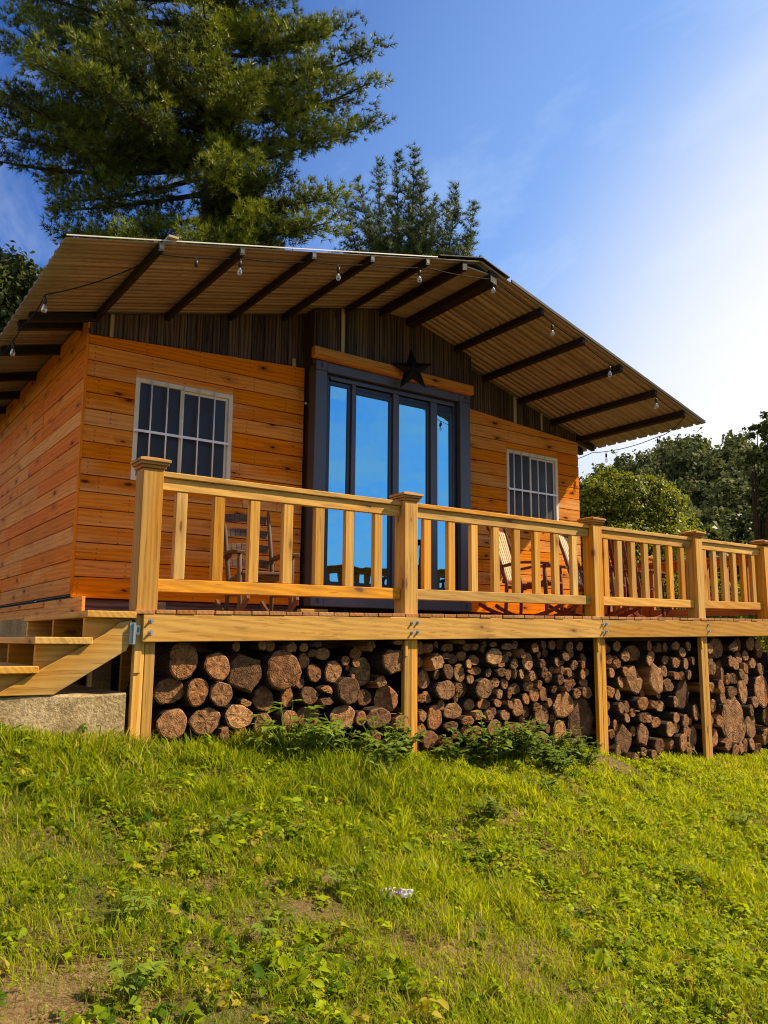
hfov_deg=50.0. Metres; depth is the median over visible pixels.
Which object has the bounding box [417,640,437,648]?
firewood log
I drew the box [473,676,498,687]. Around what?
firewood log
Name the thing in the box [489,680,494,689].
firewood log
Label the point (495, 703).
firewood log
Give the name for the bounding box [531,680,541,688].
firewood log
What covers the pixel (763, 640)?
garden bush
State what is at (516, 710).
firewood log
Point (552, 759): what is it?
leafy weed
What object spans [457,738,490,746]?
firewood log
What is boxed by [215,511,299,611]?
rocking chair
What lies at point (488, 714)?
firewood log
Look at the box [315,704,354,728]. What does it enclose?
firewood log
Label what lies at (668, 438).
hill tree
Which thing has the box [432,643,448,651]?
firewood log
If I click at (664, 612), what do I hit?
rocking chair
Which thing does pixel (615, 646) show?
firewood log
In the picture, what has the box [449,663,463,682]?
firewood log
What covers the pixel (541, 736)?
firewood log
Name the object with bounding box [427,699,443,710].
firewood log
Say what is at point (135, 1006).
clover
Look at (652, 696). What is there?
firewood log
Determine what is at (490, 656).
firewood log
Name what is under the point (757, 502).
leafy tree
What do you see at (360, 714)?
firewood log
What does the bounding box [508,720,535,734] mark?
firewood log
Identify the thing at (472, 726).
firewood log
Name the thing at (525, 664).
firewood log
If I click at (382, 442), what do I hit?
glass door
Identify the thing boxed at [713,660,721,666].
firewood log
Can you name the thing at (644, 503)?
leafy tree
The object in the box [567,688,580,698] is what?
firewood log
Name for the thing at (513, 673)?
firewood log
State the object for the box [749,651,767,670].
firewood log
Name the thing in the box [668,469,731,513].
hill tree
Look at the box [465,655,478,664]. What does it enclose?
firewood log
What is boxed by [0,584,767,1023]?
ground
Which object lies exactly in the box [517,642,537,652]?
firewood log
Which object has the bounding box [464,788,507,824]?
leafy weed
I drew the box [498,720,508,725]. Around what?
firewood log
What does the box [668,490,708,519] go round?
hill tree
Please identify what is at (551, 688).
firewood log
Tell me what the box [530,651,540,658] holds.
firewood log
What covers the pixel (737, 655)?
firewood log
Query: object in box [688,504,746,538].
leafy tree
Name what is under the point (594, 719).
firewood log
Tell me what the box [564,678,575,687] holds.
firewood log
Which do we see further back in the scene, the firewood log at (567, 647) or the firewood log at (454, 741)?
the firewood log at (567, 647)
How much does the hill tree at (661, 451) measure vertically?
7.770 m
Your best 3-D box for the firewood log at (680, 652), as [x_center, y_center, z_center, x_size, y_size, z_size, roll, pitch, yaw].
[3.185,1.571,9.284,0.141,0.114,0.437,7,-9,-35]
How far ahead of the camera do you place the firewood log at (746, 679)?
9.99 m
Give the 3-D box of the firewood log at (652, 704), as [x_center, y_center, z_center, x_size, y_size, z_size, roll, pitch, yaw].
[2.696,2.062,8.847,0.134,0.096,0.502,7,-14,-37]
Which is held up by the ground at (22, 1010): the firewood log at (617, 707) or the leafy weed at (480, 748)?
the leafy weed at (480, 748)
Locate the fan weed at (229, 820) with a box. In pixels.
[210,813,241,836]
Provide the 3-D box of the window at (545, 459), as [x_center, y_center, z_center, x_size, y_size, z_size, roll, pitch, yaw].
[2.209,-0.318,12.134,1.105,1.157,0.103,7,-11,-34]
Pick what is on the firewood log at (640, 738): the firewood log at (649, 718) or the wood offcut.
the firewood log at (649, 718)
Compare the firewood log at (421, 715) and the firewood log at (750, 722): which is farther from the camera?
the firewood log at (750, 722)
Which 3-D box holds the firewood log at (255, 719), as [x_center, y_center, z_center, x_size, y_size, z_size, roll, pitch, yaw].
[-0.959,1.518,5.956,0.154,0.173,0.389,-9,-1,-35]
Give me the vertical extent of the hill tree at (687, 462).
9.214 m
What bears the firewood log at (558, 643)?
on the firewood log at (562, 655)
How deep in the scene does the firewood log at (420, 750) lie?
6.79 m
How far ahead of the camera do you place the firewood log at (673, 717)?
8.90 m
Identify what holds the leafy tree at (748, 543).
on the ground at (22, 1010)
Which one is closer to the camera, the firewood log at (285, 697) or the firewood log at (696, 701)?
the firewood log at (285, 697)
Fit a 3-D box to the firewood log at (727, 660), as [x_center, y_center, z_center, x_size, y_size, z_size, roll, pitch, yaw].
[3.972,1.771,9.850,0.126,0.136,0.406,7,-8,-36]
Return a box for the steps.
[0,610,140,695]
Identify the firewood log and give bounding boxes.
[125,677,183,704]
[151,707,186,739]
[154,642,197,679]
[168,678,208,706]
[175,706,220,734]
[188,677,232,706]
[190,652,229,680]
[196,725,228,741]
[200,703,252,729]
[207,641,239,651]
[220,653,261,692]
[228,685,273,711]
[228,727,246,737]
[229,641,265,650]
[229,696,251,706]
[245,649,301,690]
[246,710,271,735]
[255,641,274,651]
[261,709,297,729]
[269,688,292,707]
[269,729,290,736]
[271,704,318,726]
[274,641,296,652]
[274,642,307,651]
[284,641,321,646]
[291,652,308,668]
[291,678,303,688]
[291,687,317,704]
[295,649,316,656]
[300,663,320,681]
[303,682,332,693]
[307,676,359,704]
[308,647,329,659]
[309,660,341,682]
[311,656,349,665]
[313,696,333,704]
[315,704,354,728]
[327,647,360,658]
[332,689,370,705]
[337,640,375,651]
[340,674,354,677]
[340,727,380,742]
[341,657,369,685]
[341,665,349,670]
[348,659,359,666]
[350,705,390,727]
[351,710,365,725]
[359,675,386,687]
[360,648,402,674]
[360,685,397,711]
[373,640,402,644]
[380,723,425,736]
[381,713,408,729]
[385,670,429,688]
[387,641,423,654]
[390,707,426,721]
[394,729,437,748]
[395,691,430,702]
[396,692,424,702]
[398,703,441,729]
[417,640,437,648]
[417,653,443,670]
[417,656,421,667]
[417,679,454,699]
[417,747,430,753]
[422,651,449,658]
[423,644,432,652]
[426,670,438,679]
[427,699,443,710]
[427,729,460,739]
[429,639,465,643]
[430,740,460,750]
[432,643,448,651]
[433,651,465,660]
[435,735,444,746]
[436,643,452,651]
[437,642,478,650]
[437,664,452,679]
[437,720,457,730]
[441,703,461,718]
[442,714,473,724]
[443,654,456,663]
[443,698,457,702]
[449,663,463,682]
[449,693,457,699]
[452,644,470,650]
[452,682,462,692]
[454,681,465,697]
[456,659,471,668]
[457,697,473,709]
[457,724,468,735]
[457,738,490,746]
[460,724,481,739]
[461,709,482,720]
[461,740,474,752]
[463,674,473,683]
[463,677,491,698]
[464,644,484,652]
[464,666,480,674]
[464,697,489,708]
[465,640,486,646]
[465,648,501,664]
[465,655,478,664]
[471,660,504,667]
[472,667,490,676]
[472,719,501,735]
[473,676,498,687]
[473,707,495,716]
[474,709,493,720]
[477,658,517,668]
[485,641,512,649]
[486,642,496,646]
[486,699,501,706]
[487,698,522,716]
[488,689,501,698]
[489,668,505,676]
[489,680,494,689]
[492,641,517,649]
[492,700,512,708]
[493,688,511,699]
[493,708,508,720]
[494,668,510,680]
[495,678,507,688]
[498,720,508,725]
[498,721,519,734]
[500,648,525,658]
[500,651,511,656]
[502,654,508,662]
[507,679,532,691]
[507,682,519,694]
[508,639,545,648]
[508,715,525,722]
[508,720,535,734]
[510,669,516,678]
[511,693,528,704]
[512,671,535,681]
[515,669,523,678]
[516,652,532,670]
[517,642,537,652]
[517,731,547,742]
[519,687,538,701]
[521,705,528,717]
[522,702,540,711]
[524,638,562,649]
[525,705,548,725]
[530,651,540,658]
[530,667,547,677]
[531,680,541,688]
[532,656,559,666]
[532,659,544,668]
[535,698,552,707]
[536,724,549,733]
[537,671,551,682]
[537,687,546,700]
[538,649,547,657]
[542,674,563,684]
[542,684,556,692]
[543,640,554,649]
[546,666,553,673]
[547,641,572,652]
[547,651,568,660]
[547,691,572,717]
[547,720,565,739]
[548,714,555,722]
[553,666,564,674]
[556,679,570,691]
[556,697,592,738]
[562,660,577,669]
[562,668,571,677]
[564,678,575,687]
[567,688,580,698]
[569,653,585,662]
[571,669,584,679]
[572,642,582,650]
[573,642,606,653]
[573,686,585,696]
[574,679,587,686]
[577,661,584,668]
[578,640,620,651]
[583,668,588,675]
[583,686,591,698]
[584,654,612,664]
[584,723,631,753]
[585,656,620,668]
[585,667,614,677]
[585,676,594,688]
[585,743,596,752]
[586,699,609,710]
[589,689,619,699]
[589,727,614,739]
[591,686,614,697]
[591,702,624,713]
[592,713,609,725]
[592,719,617,730]
[606,676,622,687]
[607,700,628,712]
[608,651,629,661]
[608,713,629,722]
[609,744,620,756]
[613,667,629,676]
[614,665,641,694]
[617,722,648,746]
[618,640,651,650]
[619,645,639,660]
[619,696,647,710]
[620,689,644,696]
[621,655,652,666]
[621,752,638,760]
[624,725,634,736]
[627,708,635,716]
[628,745,646,756]
[629,712,647,722]
[632,736,664,754]
[635,663,662,694]
[635,711,651,722]
[636,716,660,727]
[639,699,664,711]
[639,749,656,759]
[640,651,654,660]
[640,711,679,722]
[645,694,659,698]
[647,700,657,708]
[647,720,674,736]
[649,733,686,751]
[650,641,678,649]
[650,642,660,652]
[651,642,667,651]
[651,736,673,749]
[653,655,668,664]
[654,647,685,656]
[654,695,677,707]
[656,665,666,676]
[657,657,679,667]
[660,680,688,708]
[662,678,673,691]
[663,672,679,679]
[663,703,698,720]
[664,742,691,753]
[667,668,690,679]
[667,670,684,680]
[670,658,687,668]
[673,723,679,733]
[677,641,690,650]
[677,713,688,727]
[678,727,690,736]
[679,637,722,657]
[679,657,694,664]
[685,654,712,662]
[686,643,712,654]
[686,662,712,674]
[686,679,723,693]
[686,682,714,692]
[687,725,696,748]
[688,697,715,712]
[689,692,725,703]
[690,667,723,680]
[691,713,713,728]
[695,728,717,746]
[695,744,738,755]
[696,737,731,750]
[698,712,723,726]
[710,662,715,674]
[712,696,745,743]
[713,655,733,666]
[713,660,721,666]
[714,636,753,649]
[719,637,740,651]
[721,641,737,651]
[722,643,737,651]
[722,651,741,662]
[722,657,738,669]
[723,669,744,679]
[723,673,730,684]
[724,686,735,697]
[728,680,746,704]
[729,673,737,683]
[737,741,743,753]
[738,662,747,673]
[739,650,748,660]
[741,704,753,716]
[742,658,755,667]
[742,738,747,752]
[743,742,760,754]
[744,674,747,684]
[744,715,755,737]
[745,696,758,707]
[746,638,760,650]
[746,675,767,707]
[746,738,754,749]
[747,648,762,657]
[748,663,763,674]
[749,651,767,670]
[752,725,767,744]
[753,707,767,725]
[761,726,767,748]
[763,671,767,684]
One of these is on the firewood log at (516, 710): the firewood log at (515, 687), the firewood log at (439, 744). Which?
the firewood log at (515, 687)
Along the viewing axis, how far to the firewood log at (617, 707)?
8.31 m
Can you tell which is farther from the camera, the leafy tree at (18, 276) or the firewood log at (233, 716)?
the leafy tree at (18, 276)
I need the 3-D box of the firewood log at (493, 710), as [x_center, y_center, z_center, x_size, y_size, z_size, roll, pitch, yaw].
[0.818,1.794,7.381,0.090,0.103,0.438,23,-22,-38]
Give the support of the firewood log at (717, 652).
on the firewood log at (714, 668)
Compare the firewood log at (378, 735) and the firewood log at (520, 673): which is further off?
the firewood log at (520, 673)
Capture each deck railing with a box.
[129,456,767,621]
[604,555,757,616]
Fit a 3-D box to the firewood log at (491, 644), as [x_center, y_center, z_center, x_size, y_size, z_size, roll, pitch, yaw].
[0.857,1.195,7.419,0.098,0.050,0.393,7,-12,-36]
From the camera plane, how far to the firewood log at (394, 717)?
6.46 m
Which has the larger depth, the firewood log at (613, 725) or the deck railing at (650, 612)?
the deck railing at (650, 612)
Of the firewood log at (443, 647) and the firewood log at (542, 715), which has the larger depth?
the firewood log at (542, 715)
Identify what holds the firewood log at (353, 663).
on the firewood log at (361, 672)
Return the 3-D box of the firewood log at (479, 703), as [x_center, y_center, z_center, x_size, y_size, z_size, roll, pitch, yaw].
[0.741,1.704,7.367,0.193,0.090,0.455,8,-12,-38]
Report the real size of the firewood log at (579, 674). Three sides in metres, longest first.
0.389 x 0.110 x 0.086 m
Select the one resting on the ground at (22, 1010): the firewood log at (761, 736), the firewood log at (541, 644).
the firewood log at (761, 736)
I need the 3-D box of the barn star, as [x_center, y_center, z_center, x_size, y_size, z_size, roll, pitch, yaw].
[0.358,-1.834,10.461,0.558,0.540,0.058,2,-9,-11]
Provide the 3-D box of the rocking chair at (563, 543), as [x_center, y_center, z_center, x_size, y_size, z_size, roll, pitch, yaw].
[2.691,0.792,10.555,1.098,1.193,0.655,-5,-11,31]
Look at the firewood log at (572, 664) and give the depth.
7.97 m
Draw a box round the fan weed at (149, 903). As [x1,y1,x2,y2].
[108,889,156,922]
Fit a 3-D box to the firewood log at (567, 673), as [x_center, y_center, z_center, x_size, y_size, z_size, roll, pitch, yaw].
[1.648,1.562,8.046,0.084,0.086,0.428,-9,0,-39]
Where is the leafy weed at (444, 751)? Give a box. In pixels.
[429,729,481,761]
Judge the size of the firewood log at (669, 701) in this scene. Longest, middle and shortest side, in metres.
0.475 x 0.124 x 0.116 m
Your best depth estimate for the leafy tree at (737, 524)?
38.62 m
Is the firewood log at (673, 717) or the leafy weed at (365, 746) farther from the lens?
the firewood log at (673, 717)
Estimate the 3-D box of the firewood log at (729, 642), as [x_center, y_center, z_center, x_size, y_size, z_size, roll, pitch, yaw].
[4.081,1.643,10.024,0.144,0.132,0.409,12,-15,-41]
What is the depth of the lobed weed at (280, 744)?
5.52 m
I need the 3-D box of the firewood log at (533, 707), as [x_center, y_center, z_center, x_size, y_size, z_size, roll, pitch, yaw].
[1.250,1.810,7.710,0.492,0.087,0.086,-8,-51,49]
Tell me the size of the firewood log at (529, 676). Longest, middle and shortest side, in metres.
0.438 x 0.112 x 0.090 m
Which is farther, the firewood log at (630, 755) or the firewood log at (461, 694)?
the firewood log at (630, 755)
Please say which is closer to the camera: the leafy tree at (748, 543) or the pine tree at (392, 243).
the pine tree at (392, 243)
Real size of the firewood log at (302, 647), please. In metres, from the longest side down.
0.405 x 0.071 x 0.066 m
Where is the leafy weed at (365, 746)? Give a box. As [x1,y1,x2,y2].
[343,716,421,761]
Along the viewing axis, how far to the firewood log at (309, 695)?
6.00 m
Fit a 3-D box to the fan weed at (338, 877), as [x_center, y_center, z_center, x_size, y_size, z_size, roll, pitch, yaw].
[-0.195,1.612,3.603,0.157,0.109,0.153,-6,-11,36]
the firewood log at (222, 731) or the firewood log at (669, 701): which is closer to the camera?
the firewood log at (222, 731)
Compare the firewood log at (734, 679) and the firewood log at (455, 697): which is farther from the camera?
the firewood log at (734, 679)
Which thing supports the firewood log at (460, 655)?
on the firewood log at (466, 663)
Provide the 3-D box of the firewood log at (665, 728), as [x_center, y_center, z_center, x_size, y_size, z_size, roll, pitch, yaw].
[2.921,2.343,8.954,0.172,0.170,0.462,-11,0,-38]
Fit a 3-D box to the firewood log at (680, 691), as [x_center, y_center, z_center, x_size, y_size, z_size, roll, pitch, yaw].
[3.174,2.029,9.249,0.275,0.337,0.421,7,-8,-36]
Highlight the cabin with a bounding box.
[0,234,705,706]
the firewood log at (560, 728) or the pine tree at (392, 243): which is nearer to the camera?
the firewood log at (560, 728)
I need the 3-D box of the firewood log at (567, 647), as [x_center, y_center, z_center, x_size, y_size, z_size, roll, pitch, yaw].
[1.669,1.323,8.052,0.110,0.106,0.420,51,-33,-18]
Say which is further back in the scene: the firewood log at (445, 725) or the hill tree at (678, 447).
the hill tree at (678, 447)
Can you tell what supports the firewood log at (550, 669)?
on the firewood log at (557, 679)
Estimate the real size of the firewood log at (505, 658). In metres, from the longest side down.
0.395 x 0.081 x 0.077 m
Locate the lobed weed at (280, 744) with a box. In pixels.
[246,699,328,757]
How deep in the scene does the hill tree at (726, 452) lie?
83.67 m
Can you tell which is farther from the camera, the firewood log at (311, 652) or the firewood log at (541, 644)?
the firewood log at (541, 644)
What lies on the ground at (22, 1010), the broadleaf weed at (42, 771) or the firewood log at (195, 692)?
the broadleaf weed at (42, 771)
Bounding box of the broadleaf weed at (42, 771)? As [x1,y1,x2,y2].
[17,763,63,777]
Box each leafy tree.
[0,240,42,332]
[579,463,706,587]
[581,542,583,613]
[663,521,732,617]
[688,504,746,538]
[706,505,753,585]
[728,534,754,591]
[739,411,767,644]
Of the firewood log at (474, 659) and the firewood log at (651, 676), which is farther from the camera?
the firewood log at (651, 676)
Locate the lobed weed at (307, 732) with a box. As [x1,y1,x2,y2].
[284,721,348,756]
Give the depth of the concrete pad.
4.92 m
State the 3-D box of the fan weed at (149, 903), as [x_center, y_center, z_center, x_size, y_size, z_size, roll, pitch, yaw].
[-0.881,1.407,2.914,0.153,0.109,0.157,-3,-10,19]
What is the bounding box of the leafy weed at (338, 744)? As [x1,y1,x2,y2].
[296,713,380,755]
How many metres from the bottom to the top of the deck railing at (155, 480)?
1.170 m
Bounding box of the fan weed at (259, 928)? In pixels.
[249,917,281,946]
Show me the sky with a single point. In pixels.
(613, 154)
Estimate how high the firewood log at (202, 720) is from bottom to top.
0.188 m
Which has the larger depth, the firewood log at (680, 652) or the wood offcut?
the firewood log at (680, 652)
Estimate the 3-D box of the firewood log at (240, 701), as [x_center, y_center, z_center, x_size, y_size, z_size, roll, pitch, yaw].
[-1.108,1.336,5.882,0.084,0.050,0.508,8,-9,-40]
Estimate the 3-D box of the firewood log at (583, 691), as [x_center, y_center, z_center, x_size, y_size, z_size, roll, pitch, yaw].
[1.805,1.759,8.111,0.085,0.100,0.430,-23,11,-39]
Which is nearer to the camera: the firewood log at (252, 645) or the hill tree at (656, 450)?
the firewood log at (252, 645)
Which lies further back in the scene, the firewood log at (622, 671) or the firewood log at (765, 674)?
the firewood log at (765, 674)
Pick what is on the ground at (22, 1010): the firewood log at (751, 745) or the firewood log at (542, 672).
the firewood log at (751, 745)
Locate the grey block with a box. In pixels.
[157,602,165,609]
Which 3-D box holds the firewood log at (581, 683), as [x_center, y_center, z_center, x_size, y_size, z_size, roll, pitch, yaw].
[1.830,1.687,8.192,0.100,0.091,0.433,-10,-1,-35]
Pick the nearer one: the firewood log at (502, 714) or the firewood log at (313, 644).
the firewood log at (313, 644)
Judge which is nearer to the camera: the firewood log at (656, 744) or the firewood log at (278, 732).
the firewood log at (278, 732)
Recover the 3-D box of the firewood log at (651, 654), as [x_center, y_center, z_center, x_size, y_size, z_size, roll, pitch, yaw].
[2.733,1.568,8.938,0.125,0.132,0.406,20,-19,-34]
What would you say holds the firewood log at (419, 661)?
on the firewood log at (423, 680)
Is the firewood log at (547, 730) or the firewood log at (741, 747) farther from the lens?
the firewood log at (741, 747)
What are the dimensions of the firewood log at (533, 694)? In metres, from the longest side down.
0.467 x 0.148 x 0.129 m
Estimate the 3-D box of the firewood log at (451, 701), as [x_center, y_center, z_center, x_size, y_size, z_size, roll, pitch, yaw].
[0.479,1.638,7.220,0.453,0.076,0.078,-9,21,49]
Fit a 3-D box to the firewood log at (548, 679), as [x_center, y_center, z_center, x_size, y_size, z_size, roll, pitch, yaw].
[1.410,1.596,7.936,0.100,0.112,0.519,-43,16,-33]
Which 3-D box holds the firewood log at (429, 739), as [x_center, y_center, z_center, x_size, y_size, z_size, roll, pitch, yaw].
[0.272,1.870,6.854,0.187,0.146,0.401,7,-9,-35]
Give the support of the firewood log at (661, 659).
on the firewood log at (664, 670)
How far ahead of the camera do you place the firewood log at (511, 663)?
7.45 m
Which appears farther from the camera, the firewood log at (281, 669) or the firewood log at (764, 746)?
the firewood log at (764, 746)
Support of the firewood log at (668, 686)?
on the firewood log at (652, 696)
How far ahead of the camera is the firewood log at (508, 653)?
7.46 m
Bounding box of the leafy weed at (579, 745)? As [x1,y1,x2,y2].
[554,727,604,765]
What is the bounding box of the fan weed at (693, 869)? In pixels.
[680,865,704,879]
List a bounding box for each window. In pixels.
[130,377,235,480]
[506,449,559,520]
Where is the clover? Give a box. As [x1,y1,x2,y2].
[0,723,767,1023]
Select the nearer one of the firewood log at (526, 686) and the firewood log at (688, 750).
the firewood log at (526, 686)
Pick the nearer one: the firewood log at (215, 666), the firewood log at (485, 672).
the firewood log at (215, 666)
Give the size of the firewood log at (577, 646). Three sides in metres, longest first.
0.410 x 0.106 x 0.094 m
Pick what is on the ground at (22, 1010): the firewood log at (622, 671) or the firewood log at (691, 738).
the firewood log at (691, 738)
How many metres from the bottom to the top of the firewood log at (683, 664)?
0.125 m
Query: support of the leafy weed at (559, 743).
on the ground at (22, 1010)
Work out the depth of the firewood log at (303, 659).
6.05 m
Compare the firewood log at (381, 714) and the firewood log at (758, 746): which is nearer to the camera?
the firewood log at (381, 714)
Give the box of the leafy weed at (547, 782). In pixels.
[517,766,560,791]
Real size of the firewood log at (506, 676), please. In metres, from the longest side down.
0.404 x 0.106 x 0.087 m
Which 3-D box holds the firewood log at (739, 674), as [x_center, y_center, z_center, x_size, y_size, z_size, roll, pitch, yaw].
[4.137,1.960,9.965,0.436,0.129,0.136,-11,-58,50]
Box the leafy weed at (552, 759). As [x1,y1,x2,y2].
[527,742,577,774]
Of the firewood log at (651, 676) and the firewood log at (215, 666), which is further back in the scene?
the firewood log at (651, 676)
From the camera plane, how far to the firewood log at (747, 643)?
10.04 m
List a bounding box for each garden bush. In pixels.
[642,574,709,681]
[672,572,750,636]
[710,575,766,650]
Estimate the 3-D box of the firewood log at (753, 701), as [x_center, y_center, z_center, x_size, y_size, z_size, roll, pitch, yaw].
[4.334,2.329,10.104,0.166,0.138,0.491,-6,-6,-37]
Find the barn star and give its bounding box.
[391,349,431,387]
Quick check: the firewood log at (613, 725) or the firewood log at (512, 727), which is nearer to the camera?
the firewood log at (512, 727)
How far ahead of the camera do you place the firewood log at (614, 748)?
8.19 m
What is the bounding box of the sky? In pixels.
[0,0,767,601]
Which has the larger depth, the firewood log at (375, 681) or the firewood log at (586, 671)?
the firewood log at (586, 671)
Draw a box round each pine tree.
[0,0,399,249]
[326,141,481,257]
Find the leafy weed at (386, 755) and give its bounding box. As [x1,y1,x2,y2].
[350,739,403,775]
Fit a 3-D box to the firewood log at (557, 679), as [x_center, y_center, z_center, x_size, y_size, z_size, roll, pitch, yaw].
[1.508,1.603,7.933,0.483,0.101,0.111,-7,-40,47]
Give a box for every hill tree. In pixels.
[578,474,592,491]
[585,462,606,478]
[609,449,643,475]
[615,448,662,481]
[640,465,662,481]
[643,434,680,460]
[647,440,676,480]
[649,443,671,465]
[657,434,706,484]
[667,436,730,489]
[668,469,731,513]
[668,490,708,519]
[681,427,722,456]
[702,470,754,513]
[704,446,752,498]
[708,433,756,474]
[712,451,765,507]
[719,427,756,451]
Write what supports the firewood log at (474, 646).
on the firewood log at (474, 659)
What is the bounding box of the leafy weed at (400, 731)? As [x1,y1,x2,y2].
[380,713,426,756]
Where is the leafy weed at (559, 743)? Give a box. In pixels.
[516,720,580,759]
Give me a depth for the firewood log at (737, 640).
10.03 m
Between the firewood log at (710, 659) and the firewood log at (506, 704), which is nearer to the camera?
the firewood log at (506, 704)
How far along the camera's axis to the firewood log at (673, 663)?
8.97 m
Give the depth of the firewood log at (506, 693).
7.39 m
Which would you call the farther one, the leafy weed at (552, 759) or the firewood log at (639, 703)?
the firewood log at (639, 703)
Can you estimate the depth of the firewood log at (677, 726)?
8.90 m
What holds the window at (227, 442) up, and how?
in the cabin
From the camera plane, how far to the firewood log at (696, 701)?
9.46 m
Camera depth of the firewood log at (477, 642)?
7.31 m
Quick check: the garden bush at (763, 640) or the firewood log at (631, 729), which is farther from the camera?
the garden bush at (763, 640)
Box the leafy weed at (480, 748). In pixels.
[450,711,520,763]
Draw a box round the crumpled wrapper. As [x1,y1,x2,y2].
[380,887,412,897]
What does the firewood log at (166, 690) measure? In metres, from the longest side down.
0.492 x 0.217 x 0.173 m
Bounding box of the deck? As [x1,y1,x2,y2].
[21,610,767,757]
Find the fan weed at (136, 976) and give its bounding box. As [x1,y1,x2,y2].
[103,959,168,999]
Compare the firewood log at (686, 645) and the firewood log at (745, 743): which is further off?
the firewood log at (745, 743)
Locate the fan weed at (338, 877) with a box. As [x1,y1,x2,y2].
[324,865,355,889]
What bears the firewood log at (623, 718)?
on the firewood log at (622, 738)
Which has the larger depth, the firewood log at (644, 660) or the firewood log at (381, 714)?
the firewood log at (644, 660)
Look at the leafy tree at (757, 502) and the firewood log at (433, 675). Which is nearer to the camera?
the firewood log at (433, 675)
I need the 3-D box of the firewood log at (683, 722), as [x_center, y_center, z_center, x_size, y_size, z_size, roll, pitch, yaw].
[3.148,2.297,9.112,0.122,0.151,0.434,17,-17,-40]
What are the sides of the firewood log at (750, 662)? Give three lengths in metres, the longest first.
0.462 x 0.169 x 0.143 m
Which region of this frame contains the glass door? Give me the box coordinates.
[323,374,457,590]
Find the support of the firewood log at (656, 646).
on the firewood log at (651, 676)
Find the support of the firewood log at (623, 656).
on the firewood log at (622, 671)
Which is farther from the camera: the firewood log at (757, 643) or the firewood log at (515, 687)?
the firewood log at (757, 643)
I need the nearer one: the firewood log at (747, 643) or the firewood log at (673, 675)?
the firewood log at (673, 675)
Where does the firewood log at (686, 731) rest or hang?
on the firewood log at (680, 741)
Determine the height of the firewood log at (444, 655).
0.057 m
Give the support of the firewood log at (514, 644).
on the firewood log at (508, 653)
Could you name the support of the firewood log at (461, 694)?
on the firewood log at (463, 703)
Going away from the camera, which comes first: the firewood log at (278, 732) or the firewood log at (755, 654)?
the firewood log at (278, 732)
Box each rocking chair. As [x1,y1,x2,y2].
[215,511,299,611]
[478,526,580,615]
[549,534,642,616]
[604,540,671,617]
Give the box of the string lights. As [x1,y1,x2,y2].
[0,254,684,459]
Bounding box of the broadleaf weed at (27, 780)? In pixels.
[0,774,45,790]
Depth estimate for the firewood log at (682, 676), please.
9.07 m
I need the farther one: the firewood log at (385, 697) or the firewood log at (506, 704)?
the firewood log at (506, 704)
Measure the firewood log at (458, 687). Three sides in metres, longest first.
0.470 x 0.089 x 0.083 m
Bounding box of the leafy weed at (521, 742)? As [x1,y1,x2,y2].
[487,717,548,760]
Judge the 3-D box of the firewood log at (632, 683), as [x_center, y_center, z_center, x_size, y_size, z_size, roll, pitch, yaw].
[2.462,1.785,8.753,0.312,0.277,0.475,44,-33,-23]
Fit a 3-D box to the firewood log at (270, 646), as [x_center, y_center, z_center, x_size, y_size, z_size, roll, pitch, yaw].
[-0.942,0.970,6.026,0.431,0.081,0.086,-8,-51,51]
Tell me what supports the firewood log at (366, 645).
on the firewood log at (361, 672)
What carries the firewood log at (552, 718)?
on the firewood log at (560, 728)
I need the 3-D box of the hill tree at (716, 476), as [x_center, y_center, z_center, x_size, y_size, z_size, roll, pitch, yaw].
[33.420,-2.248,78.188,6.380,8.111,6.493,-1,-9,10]
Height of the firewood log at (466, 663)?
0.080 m
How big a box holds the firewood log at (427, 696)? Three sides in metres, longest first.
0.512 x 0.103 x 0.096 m
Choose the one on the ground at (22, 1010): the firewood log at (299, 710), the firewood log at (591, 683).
the firewood log at (299, 710)
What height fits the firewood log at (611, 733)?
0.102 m
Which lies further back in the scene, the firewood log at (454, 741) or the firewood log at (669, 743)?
the firewood log at (669, 743)
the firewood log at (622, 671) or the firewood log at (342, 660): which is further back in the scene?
the firewood log at (622, 671)
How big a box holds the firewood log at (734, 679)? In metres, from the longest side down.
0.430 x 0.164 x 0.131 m
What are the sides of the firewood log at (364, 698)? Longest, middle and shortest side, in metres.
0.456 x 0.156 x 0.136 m
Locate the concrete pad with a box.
[0,684,125,739]
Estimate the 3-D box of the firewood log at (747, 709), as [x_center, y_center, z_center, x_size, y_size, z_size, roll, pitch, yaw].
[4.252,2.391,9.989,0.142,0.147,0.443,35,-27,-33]
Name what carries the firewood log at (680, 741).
on the ground at (22, 1010)
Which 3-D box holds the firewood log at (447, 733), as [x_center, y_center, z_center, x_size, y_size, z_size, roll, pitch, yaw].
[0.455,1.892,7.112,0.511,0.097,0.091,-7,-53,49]
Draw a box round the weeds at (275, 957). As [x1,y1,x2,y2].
[0,723,767,1023]
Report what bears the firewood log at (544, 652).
on the firewood log
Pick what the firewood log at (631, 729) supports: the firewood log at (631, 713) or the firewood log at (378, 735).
the firewood log at (631, 713)
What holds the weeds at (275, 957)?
on the ground at (22, 1010)
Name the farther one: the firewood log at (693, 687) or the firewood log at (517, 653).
the firewood log at (693, 687)
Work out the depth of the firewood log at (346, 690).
6.21 m
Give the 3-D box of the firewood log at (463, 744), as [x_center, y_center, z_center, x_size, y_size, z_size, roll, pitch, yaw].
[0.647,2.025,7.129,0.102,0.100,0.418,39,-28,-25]
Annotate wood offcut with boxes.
[297,609,327,611]
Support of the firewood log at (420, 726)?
on the firewood log at (429, 739)

